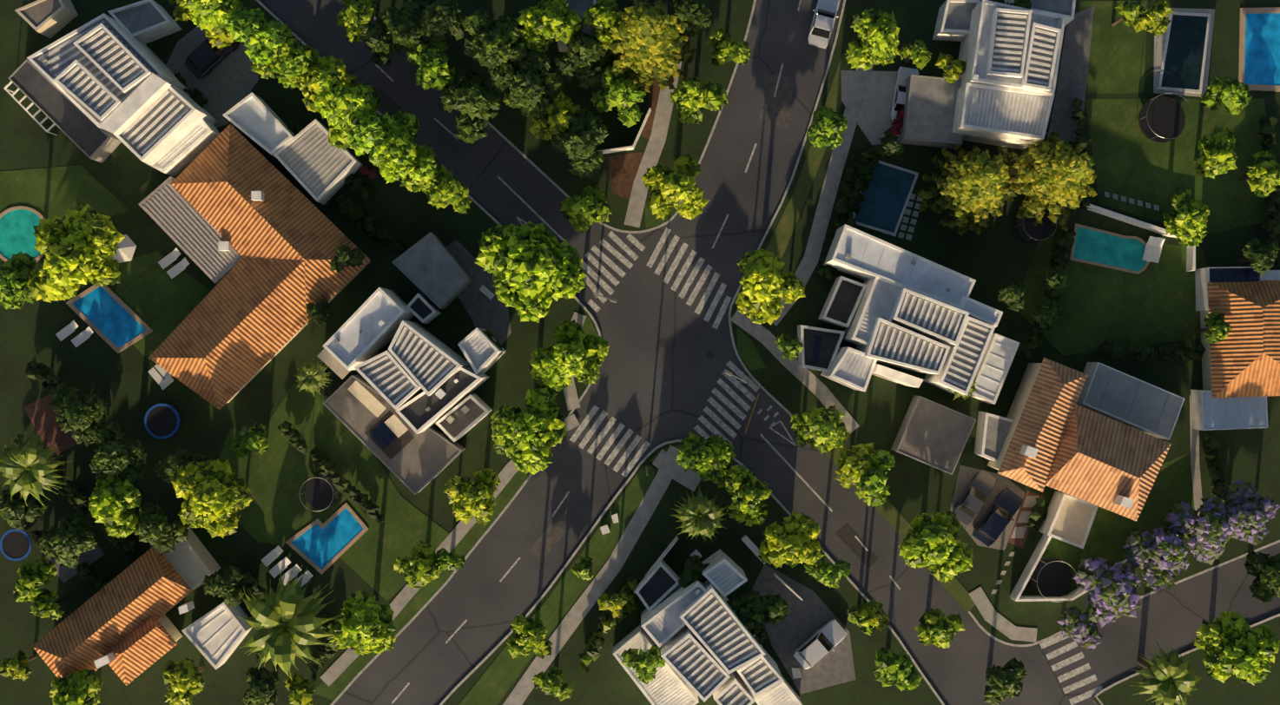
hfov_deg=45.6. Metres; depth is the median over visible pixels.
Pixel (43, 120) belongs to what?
pergola beam
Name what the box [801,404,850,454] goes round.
tree
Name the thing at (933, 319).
pergola
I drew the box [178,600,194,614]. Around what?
house chimney
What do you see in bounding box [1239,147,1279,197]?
tree
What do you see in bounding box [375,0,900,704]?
lines
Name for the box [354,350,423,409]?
pergola
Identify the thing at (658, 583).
dark house terrace
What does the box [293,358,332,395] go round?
palm
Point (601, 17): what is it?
tree
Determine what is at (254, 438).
tree
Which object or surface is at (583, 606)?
sidewalk
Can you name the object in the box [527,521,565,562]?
road patch
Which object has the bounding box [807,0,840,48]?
white top car
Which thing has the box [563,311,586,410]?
sidewalk corner
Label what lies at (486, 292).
kerb stone
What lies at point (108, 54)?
pergola
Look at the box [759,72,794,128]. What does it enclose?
road patch
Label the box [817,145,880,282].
hedge
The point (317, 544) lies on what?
pool
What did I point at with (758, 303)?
tree
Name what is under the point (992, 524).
dark blue car
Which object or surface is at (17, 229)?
round pool
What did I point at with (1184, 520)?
jacaranda
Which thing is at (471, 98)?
tree
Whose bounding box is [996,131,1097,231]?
tree
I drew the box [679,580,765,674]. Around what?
pergola
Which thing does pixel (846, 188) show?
hedge
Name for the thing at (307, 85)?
tree
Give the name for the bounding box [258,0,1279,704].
road
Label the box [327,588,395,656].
tree
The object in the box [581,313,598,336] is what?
lawn corner
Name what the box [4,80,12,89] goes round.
pergola beam
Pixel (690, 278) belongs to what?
crosswalk
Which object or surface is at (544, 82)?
tree
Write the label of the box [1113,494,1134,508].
house chimney
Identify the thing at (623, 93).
tree
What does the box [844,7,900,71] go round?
tree
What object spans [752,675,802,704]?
white house
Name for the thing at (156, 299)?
house garden lawn
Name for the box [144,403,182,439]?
blue trampoline
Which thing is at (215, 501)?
tree
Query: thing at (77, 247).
tree
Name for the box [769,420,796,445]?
give way
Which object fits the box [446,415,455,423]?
house terrace table
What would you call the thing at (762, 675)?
house panel
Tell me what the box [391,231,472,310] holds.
house carport
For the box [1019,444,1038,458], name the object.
house chimney
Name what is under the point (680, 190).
tree
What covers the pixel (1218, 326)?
tree
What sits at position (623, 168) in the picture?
soil patch
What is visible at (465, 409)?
house terrace table
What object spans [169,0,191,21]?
tree
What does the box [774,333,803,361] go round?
tree
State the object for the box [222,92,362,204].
roof
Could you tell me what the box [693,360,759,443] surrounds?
crosswalk
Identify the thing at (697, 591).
house roof
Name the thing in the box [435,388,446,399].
house skylight
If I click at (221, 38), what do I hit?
tree
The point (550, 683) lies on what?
tree
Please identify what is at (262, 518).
house garden lawn
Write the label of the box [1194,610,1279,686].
tree
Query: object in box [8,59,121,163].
flat roof
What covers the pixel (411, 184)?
tree
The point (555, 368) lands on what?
tree
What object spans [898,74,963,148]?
house carport
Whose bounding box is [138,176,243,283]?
house deck roof
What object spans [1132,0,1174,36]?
tree
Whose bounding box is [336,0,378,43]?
tree
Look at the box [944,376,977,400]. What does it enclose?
palm
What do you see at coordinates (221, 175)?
house wing
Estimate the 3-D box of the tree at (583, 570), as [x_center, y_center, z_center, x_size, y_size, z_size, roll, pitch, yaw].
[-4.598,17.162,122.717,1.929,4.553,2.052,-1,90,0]
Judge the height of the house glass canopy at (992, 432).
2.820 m
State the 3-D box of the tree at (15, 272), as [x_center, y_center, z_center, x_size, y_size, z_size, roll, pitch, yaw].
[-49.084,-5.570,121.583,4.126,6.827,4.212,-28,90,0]
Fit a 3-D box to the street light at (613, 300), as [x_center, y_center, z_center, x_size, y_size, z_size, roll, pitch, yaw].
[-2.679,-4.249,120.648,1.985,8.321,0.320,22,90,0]
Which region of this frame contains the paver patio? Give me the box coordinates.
[882,193,923,240]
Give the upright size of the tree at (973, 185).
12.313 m
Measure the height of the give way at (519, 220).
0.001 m
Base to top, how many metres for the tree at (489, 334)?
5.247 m
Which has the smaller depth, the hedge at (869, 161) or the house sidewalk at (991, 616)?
the hedge at (869, 161)
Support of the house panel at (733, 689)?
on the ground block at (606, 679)
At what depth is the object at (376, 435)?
121.77 m
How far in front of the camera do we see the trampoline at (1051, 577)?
124.06 m
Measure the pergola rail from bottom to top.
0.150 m
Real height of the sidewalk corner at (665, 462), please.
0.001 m
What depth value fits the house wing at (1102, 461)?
118.22 m
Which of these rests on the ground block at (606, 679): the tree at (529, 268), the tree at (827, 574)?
the tree at (827, 574)
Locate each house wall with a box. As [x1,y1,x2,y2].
[633,535,678,593]
[773,573,802,600]
[1010,534,1178,601]
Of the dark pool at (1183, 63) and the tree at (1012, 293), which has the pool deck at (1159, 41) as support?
the dark pool at (1183, 63)
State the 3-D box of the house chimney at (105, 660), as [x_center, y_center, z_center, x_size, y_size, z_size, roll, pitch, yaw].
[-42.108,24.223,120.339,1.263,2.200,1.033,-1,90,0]
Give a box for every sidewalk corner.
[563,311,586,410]
[652,449,701,491]
[730,310,859,433]
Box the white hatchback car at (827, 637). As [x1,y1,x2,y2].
[792,619,846,669]
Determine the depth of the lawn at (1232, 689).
124.81 m
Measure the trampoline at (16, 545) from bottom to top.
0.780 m
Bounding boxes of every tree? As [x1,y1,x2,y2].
[0,250,36,310]
[0,484,47,530]
[0,650,36,681]
[13,557,58,602]
[26,204,125,303]
[29,588,65,620]
[38,513,97,568]
[48,385,109,447]
[49,668,103,704]
[87,474,141,538]
[88,420,146,485]
[134,501,190,554]
[154,448,211,484]
[162,657,204,704]
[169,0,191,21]
[171,457,252,538]
[203,565,244,607]
[204,0,243,49]
[228,422,269,459]
[241,666,279,704]
[242,6,250,11]
[250,19,301,79]
[270,42,319,89]
[283,672,316,704]
[292,54,357,112]
[305,297,329,323]
[327,79,380,151]
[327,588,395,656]
[329,244,364,273]
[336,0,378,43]
[358,17,397,66]
[369,110,419,166]
[379,0,423,54]
[392,540,442,589]
[399,144,453,194]
[405,39,456,92]
[414,0,468,45]
[427,174,471,213]
[435,547,465,571]
[439,67,501,144]
[443,468,501,525]
[463,9,528,92]
[474,220,587,323]
[482,329,501,355]
[490,384,567,475]
[502,50,563,118]
[505,613,553,659]
[514,0,584,52]
[527,319,609,392]
[528,91,581,140]
[531,665,574,701]
[551,106,608,178]
[554,32,610,89]
[560,182,612,233]
[570,555,593,580]
[581,0,625,45]
[589,65,646,127]
[597,592,627,618]
[600,0,698,92]
[620,643,666,685]
[641,153,709,219]
[666,0,712,34]
[668,76,728,124]
[674,431,733,481]
[678,554,710,588]
[689,434,736,488]
[707,26,751,66]
[724,464,771,527]
[725,589,789,645]
[735,248,805,325]
[758,510,824,568]
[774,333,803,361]
[790,411,812,447]
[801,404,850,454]
[804,559,851,588]
[805,106,847,149]
[834,442,877,499]
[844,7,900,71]
[846,599,883,635]
[854,448,895,507]
[857,602,890,632]
[871,646,922,691]
[878,131,903,158]
[898,39,931,70]
[898,509,973,582]
[913,607,965,648]
[916,144,1014,235]
[934,52,966,83]
[983,657,1027,704]
[992,279,1025,311]
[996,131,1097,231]
[1005,0,1031,9]
[1031,296,1064,326]
[1041,265,1071,296]
[1110,0,1145,26]
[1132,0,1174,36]
[1162,185,1210,247]
[1194,127,1238,178]
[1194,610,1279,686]
[1197,311,1232,343]
[1200,74,1252,115]
[1236,237,1279,277]
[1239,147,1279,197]
[1243,550,1279,602]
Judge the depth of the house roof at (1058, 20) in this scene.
117.84 m
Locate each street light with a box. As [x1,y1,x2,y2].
[593,292,617,303]
[725,369,747,383]
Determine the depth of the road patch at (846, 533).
124.94 m
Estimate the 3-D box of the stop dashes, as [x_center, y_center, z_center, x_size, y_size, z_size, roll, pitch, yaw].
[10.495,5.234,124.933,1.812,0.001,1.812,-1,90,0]
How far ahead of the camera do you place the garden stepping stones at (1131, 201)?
124.78 m
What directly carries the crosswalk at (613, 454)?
on the road at (648, 389)
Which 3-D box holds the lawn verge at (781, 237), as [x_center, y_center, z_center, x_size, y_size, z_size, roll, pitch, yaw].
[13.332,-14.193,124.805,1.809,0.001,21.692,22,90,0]
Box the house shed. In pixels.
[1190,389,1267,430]
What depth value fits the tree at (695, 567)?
120.21 m
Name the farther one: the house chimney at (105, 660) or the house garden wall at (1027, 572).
the house garden wall at (1027, 572)
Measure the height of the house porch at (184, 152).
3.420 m
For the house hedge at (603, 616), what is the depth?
123.75 m
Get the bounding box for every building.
[14,0,78,38]
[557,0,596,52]
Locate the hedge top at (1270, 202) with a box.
[1258,114,1279,270]
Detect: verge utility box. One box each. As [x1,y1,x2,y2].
[600,524,610,534]
[611,513,618,523]
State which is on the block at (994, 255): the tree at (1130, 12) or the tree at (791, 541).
the tree at (1130, 12)
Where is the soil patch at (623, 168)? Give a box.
[607,151,642,199]
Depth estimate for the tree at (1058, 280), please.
120.50 m
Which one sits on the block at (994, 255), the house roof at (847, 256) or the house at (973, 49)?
the house at (973, 49)
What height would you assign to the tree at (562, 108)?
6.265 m
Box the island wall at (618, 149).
[598,107,651,154]
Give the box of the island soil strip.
[641,77,660,139]
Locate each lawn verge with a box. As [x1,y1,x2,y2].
[313,470,530,700]
[458,461,655,704]
[755,53,851,283]
[824,448,975,613]
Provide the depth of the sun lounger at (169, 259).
124.49 m
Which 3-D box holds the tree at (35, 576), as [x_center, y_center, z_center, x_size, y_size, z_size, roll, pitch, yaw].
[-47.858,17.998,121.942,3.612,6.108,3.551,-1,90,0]
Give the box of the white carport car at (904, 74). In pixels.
[890,66,919,120]
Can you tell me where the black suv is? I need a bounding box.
[184,38,241,79]
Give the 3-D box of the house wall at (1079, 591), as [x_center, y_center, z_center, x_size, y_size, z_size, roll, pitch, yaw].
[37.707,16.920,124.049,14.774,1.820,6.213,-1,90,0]
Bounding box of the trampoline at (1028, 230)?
[1015,208,1056,242]
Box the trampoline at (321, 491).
[299,475,339,511]
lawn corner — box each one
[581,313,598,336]
[647,444,695,471]
[737,327,765,370]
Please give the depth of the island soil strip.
124.78 m
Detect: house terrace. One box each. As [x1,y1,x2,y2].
[435,393,492,442]
[634,560,679,612]
[818,276,867,328]
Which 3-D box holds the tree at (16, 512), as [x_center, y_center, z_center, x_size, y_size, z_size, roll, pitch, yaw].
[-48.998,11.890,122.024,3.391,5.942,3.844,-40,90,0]
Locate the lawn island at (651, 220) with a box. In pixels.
[644,202,676,228]
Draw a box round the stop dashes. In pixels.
[757,405,778,427]
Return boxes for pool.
[0,205,45,261]
[65,284,153,353]
[285,502,368,574]
[852,160,918,236]
[1069,223,1149,274]
[1157,11,1211,93]
[1238,6,1279,91]
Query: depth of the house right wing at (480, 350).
118.94 m
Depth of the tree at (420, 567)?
120.01 m
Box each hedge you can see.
[13,434,138,563]
[24,360,105,431]
[31,529,110,588]
[174,72,208,108]
[232,561,275,662]
[277,420,384,523]
[287,121,374,200]
[305,614,339,672]
[335,194,407,260]
[577,575,644,672]
[597,593,637,626]
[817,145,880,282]
[819,162,857,264]
[1024,497,1048,533]
[1069,97,1095,213]
[1096,339,1205,364]
[1202,435,1228,502]
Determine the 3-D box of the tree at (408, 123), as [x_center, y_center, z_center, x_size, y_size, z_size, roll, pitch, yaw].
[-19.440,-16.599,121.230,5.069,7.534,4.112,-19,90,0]
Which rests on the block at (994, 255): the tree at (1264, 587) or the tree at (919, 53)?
the tree at (919, 53)
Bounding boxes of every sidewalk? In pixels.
[319,414,580,686]
[502,445,679,704]
[772,64,873,325]
[969,587,1037,642]
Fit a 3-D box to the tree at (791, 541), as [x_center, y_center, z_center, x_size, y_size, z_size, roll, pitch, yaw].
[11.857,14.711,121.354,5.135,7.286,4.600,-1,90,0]
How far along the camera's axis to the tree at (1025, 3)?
119.85 m
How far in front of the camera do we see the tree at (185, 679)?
119.66 m
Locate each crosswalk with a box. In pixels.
[569,405,650,477]
[581,230,645,312]
[646,227,731,329]
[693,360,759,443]
[1039,633,1102,704]
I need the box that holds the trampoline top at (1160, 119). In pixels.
[1135,92,1193,142]
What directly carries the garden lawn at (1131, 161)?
on the block at (994, 255)
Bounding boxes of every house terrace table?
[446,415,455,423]
[461,405,469,414]
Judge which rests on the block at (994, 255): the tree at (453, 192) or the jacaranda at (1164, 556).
the jacaranda at (1164, 556)
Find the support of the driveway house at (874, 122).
on the block at (994, 255)
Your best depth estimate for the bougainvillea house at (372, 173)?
124.04 m
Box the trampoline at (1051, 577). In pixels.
[1029,557,1078,602]
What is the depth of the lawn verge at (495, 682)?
124.78 m
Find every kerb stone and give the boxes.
[479,284,494,299]
[791,666,801,679]
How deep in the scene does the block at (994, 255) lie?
124.81 m
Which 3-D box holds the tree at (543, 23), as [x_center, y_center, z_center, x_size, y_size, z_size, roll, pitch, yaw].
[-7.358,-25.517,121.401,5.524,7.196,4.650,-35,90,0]
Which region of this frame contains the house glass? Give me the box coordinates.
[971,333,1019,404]
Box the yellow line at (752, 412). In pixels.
[744,393,759,433]
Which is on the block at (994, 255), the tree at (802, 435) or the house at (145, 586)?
the tree at (802, 435)
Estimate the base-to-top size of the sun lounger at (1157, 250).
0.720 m
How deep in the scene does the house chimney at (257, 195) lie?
119.64 m
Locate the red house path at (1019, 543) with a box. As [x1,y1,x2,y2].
[1008,491,1042,548]
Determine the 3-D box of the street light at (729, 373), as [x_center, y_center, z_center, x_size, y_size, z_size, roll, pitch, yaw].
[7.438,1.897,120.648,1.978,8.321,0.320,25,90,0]
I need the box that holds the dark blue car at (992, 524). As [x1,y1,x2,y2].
[971,488,1022,546]
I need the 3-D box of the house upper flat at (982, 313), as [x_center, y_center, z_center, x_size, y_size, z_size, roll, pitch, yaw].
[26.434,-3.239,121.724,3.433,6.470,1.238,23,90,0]
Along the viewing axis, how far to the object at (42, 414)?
124.81 m
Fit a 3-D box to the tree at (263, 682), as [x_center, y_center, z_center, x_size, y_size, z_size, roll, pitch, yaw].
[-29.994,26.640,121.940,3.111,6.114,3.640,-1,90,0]
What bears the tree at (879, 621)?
on the ground block at (606, 679)
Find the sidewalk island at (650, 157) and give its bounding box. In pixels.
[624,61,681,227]
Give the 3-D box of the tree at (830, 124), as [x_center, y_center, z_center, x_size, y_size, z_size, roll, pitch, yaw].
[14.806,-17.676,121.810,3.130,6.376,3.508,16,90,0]
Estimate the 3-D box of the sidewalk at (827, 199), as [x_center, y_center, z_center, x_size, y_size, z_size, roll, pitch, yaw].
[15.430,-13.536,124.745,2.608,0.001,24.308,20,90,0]
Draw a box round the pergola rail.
[4,88,46,131]
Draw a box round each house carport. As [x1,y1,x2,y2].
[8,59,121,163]
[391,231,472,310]
[890,395,976,475]
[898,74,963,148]
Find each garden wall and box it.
[1009,534,1051,601]
[1087,204,1195,271]
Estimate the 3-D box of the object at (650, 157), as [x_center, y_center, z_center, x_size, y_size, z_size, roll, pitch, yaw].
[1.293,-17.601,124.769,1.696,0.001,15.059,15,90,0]
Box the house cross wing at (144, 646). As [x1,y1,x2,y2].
[105,613,182,686]
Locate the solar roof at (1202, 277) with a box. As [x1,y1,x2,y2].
[1194,266,1260,310]
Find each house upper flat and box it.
[823,224,976,310]
[958,295,1002,327]
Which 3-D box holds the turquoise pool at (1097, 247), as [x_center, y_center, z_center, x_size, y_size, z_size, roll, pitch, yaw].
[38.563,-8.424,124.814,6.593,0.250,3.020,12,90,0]
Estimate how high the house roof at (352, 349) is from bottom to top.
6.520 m
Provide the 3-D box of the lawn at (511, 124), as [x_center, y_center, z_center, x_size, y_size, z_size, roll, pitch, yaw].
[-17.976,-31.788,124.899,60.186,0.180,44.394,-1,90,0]
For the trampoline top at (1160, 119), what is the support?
on the garden lawn at (1131, 161)
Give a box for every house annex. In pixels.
[107,0,181,44]
[932,0,980,41]
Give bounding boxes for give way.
[515,216,540,242]
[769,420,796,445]
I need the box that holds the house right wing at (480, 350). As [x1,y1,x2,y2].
[457,327,506,375]
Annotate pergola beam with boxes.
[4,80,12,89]
[25,102,33,110]
[39,116,47,125]
[46,123,55,131]
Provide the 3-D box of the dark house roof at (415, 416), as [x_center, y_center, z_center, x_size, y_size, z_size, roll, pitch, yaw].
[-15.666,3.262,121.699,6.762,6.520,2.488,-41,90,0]
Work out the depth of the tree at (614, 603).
120.77 m
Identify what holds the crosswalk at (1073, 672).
on the road at (648, 389)
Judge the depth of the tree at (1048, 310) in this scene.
120.67 m
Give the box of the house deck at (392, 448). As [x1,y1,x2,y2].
[364,410,414,459]
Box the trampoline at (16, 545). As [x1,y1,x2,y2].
[0,528,34,560]
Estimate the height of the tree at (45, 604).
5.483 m
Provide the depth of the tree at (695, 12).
119.76 m
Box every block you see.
[442,442,942,704]
[730,0,1279,645]
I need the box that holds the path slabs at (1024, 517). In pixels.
[1010,495,1039,538]
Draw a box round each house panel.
[53,59,122,121]
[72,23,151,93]
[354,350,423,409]
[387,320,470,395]
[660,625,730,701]
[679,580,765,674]
[712,670,755,704]
[736,648,784,697]
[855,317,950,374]
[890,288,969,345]
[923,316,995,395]
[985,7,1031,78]
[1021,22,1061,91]
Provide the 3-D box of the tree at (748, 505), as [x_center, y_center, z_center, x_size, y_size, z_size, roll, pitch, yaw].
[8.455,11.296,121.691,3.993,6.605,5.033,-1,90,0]
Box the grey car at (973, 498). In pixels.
[952,469,996,525]
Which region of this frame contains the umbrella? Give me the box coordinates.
[112,234,136,263]
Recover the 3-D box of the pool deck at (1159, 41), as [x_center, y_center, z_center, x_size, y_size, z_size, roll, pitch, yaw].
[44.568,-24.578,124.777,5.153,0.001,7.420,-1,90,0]
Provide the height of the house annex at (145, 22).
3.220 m
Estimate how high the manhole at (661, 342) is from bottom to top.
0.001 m
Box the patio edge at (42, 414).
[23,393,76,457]
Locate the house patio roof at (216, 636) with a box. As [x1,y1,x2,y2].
[181,601,251,669]
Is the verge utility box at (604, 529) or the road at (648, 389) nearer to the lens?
the verge utility box at (604, 529)
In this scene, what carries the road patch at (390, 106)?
on the road at (648, 389)
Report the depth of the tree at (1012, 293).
120.28 m
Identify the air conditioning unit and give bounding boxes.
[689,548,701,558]
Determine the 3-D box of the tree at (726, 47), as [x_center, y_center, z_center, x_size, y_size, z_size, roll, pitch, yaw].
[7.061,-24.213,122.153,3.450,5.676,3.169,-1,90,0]
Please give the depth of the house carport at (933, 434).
122.20 m
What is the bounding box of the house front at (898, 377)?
[871,363,923,388]
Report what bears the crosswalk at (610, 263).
on the road at (648, 389)
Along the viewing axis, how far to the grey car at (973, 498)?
124.12 m
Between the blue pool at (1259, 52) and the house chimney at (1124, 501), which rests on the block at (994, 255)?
the blue pool at (1259, 52)
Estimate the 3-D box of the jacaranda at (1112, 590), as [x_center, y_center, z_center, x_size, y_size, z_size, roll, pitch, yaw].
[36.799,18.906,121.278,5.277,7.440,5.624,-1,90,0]
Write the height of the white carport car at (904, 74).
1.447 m
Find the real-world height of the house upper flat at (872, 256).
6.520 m
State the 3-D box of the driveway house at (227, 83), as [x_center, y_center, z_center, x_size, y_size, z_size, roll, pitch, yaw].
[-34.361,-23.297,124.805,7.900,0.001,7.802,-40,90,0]
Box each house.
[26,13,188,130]
[32,547,192,678]
[46,544,105,582]
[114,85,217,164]
[165,26,258,127]
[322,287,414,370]
[358,166,378,178]
[405,292,441,323]
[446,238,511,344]
[613,625,699,704]
[640,580,705,647]
[752,564,855,694]
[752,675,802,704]
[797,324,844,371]
[820,347,877,391]
[840,70,899,145]
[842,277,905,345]
[884,105,904,136]
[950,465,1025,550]
[951,82,1054,149]
[958,0,1066,93]
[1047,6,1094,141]
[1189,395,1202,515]
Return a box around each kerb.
[255,0,600,704]
[373,0,756,233]
[439,439,944,704]
[728,0,1279,646]
[1094,613,1279,704]
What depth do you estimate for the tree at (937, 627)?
120.05 m
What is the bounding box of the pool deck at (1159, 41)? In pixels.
[1153,7,1214,97]
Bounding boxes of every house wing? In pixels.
[148,257,308,409]
[170,124,370,322]
[987,357,1087,492]
[1044,403,1171,521]
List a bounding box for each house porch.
[145,118,220,177]
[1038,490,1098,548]
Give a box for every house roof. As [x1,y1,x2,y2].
[39,56,47,63]
[163,528,220,589]
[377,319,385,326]
[395,366,489,434]
[694,588,700,594]
[844,253,851,258]
[1055,17,1062,22]
[1200,270,1279,398]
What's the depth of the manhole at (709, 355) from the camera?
124.93 m
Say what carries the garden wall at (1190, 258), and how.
on the block at (994, 255)
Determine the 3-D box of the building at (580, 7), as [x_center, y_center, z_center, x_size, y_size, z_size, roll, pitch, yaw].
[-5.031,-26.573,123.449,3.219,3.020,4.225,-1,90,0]
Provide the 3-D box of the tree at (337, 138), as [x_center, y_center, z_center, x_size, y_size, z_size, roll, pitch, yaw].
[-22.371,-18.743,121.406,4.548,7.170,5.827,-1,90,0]
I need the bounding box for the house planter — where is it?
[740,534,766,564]
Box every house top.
[701,548,747,597]
[1003,0,1075,26]
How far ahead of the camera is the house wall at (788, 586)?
123.44 m
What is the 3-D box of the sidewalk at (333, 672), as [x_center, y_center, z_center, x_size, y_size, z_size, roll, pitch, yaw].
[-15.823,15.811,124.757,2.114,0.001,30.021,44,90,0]
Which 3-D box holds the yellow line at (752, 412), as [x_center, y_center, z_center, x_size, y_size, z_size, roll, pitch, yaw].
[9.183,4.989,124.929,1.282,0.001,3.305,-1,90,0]
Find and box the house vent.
[217,241,230,250]
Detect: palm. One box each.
[0,427,73,506]
[237,564,343,679]
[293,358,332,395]
[669,484,728,543]
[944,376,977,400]
[1129,640,1202,704]
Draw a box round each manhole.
[657,338,666,347]
[705,351,713,359]
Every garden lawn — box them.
[0,164,130,219]
[116,251,211,363]
[218,427,303,547]
[259,382,448,600]
[1018,230,1207,355]
[1028,452,1200,587]
[1078,0,1148,93]
[1085,98,1270,234]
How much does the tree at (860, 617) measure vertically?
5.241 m
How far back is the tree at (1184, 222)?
119.17 m
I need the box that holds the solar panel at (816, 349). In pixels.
[811,336,821,362]
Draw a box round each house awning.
[316,348,351,379]
[347,380,386,417]
[384,414,408,437]
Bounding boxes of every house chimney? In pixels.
[93,652,116,668]
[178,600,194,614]
[250,191,264,201]
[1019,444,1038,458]
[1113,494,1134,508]
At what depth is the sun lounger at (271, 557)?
124.49 m
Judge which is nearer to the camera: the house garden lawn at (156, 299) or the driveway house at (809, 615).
the house garden lawn at (156, 299)
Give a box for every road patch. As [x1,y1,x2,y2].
[376,86,406,117]
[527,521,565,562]
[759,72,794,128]
[835,522,878,568]
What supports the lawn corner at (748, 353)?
on the block at (994, 255)
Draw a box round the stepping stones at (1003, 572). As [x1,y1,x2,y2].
[991,552,1015,593]
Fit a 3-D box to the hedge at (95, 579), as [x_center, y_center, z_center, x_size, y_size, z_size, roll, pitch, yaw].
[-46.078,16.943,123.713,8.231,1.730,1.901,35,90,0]
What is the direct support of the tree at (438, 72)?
on the lawn at (511, 124)
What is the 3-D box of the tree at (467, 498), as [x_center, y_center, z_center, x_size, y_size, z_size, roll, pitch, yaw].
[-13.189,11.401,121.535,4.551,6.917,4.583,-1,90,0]
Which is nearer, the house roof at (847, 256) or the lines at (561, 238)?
the house roof at (847, 256)
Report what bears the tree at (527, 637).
on the lawn verge at (495, 682)
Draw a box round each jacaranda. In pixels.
[1057,606,1104,650]
[1073,557,1141,627]
[1122,523,1190,593]
[1162,495,1240,565]
[1224,479,1279,545]
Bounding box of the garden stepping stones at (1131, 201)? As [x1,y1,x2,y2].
[1104,191,1159,211]
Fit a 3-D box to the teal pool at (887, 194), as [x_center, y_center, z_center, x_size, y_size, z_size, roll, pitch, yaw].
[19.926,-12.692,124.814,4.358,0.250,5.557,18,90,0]
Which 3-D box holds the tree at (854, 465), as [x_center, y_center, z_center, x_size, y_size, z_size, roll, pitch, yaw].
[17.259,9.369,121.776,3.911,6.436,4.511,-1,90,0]
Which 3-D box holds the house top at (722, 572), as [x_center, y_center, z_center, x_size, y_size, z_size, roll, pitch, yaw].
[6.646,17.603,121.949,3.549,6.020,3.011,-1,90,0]
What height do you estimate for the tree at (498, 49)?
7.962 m
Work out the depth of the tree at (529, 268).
117.36 m
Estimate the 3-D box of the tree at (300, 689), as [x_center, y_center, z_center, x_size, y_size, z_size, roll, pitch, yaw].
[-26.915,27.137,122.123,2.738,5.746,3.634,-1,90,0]
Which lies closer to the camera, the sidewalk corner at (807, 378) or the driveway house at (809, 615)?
the sidewalk corner at (807, 378)
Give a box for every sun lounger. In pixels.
[55,320,78,341]
[71,326,93,347]
[147,366,167,389]
[152,363,173,385]
[158,248,180,269]
[166,257,189,278]
[260,545,283,567]
[268,556,290,578]
[278,564,301,585]
[296,570,312,587]
[1141,236,1157,262]
[1149,237,1165,263]
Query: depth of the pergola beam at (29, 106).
122.44 m
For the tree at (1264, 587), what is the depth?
119.88 m
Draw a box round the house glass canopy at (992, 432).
[974,411,1013,461]
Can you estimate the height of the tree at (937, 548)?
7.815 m

